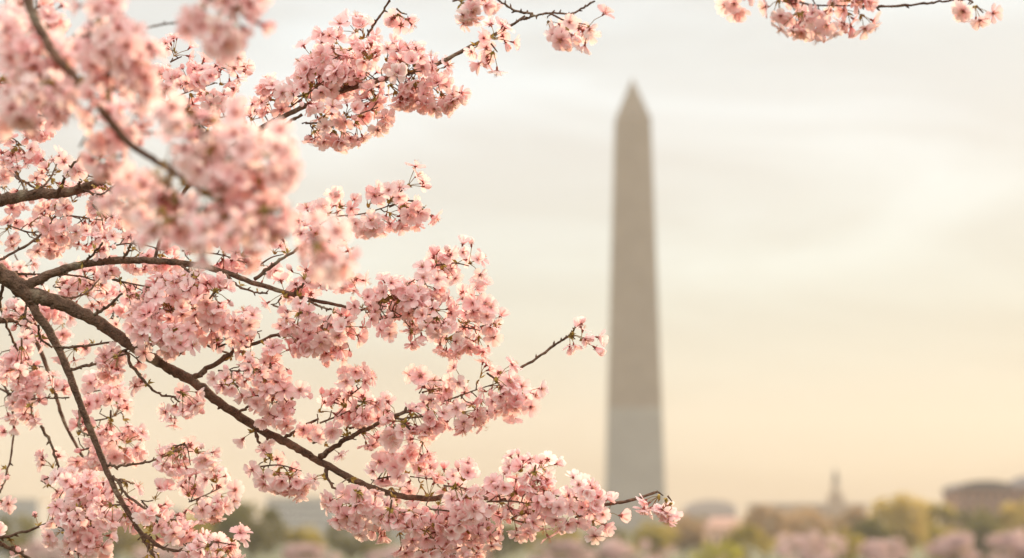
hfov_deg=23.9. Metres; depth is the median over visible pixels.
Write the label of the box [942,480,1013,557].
building
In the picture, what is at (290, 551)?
cherry tree
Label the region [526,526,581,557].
leafy tree
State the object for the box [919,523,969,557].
leafy tree
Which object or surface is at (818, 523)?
budding tree
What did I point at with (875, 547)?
cherry tree
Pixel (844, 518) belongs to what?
budding tree
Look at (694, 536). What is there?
leafy tree
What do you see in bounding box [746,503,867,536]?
long building
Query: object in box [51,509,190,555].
cherry blossoms
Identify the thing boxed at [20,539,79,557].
cherry tree
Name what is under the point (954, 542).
cherry tree
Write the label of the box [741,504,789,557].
budding tree
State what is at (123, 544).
leafy tree
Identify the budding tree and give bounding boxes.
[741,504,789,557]
[784,507,832,556]
[827,506,867,544]
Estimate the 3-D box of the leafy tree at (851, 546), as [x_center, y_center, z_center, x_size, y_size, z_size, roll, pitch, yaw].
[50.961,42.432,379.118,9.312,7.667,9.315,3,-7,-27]
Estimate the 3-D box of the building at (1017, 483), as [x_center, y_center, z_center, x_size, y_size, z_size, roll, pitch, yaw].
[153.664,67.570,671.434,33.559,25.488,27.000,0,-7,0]
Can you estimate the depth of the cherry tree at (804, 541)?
249.46 m
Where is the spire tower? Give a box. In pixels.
[827,469,843,531]
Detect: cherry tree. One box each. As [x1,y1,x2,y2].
[0,0,1003,557]
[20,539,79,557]
[132,543,187,557]
[281,543,340,557]
[366,546,399,557]
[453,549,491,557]
[530,539,596,557]
[596,536,675,557]
[775,530,847,557]
[857,538,910,557]
[925,532,981,557]
[985,528,1023,557]
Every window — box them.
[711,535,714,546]
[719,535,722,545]
[1019,492,1023,498]
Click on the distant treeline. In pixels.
(707, 517)
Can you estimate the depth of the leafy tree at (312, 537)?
398.81 m
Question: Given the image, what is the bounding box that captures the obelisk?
[604,78,666,533]
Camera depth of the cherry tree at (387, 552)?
239.23 m
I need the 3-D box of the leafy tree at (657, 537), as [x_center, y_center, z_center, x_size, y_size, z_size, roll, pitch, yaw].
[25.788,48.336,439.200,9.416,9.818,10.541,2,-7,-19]
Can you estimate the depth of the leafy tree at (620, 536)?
468.14 m
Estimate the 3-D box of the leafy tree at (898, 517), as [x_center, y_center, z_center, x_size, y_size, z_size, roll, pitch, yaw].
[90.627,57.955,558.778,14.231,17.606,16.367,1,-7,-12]
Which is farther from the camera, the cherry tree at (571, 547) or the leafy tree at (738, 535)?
the leafy tree at (738, 535)
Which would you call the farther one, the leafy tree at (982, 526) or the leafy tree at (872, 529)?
the leafy tree at (982, 526)
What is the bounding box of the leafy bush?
[689,540,745,557]
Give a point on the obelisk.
(634, 464)
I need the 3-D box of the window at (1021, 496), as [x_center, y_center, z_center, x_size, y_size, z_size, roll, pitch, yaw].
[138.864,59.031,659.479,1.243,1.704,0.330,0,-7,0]
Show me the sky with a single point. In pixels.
(839, 222)
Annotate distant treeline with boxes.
[194,514,942,548]
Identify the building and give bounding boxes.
[0,499,52,557]
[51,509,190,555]
[265,497,340,545]
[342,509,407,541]
[682,500,736,531]
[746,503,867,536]
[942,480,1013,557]
[1008,476,1023,556]
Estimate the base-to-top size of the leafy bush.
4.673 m
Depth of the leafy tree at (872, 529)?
427.87 m
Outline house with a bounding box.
[703,517,741,557]
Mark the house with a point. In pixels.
(716, 529)
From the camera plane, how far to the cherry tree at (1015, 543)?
248.86 m
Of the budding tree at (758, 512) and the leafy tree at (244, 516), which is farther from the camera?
the budding tree at (758, 512)
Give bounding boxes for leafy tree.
[0,513,38,557]
[102,506,160,557]
[162,513,217,553]
[209,500,289,557]
[280,524,326,557]
[322,516,395,557]
[488,521,536,557]
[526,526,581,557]
[577,524,631,557]
[630,518,680,557]
[662,512,704,557]
[722,522,778,557]
[808,526,868,557]
[844,517,893,557]
[868,492,931,553]
[918,501,958,546]
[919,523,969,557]
[951,506,1007,557]
[997,500,1023,557]
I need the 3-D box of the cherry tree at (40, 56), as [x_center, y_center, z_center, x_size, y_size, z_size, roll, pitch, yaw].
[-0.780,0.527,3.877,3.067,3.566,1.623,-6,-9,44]
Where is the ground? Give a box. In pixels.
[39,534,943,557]
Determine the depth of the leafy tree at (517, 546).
418.88 m
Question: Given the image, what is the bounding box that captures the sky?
[0,0,1023,545]
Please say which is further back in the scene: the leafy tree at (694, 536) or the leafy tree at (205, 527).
the leafy tree at (694, 536)
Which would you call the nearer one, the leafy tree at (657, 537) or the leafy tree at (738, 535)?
the leafy tree at (738, 535)
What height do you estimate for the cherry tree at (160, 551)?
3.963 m
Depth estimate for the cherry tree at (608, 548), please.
239.16 m

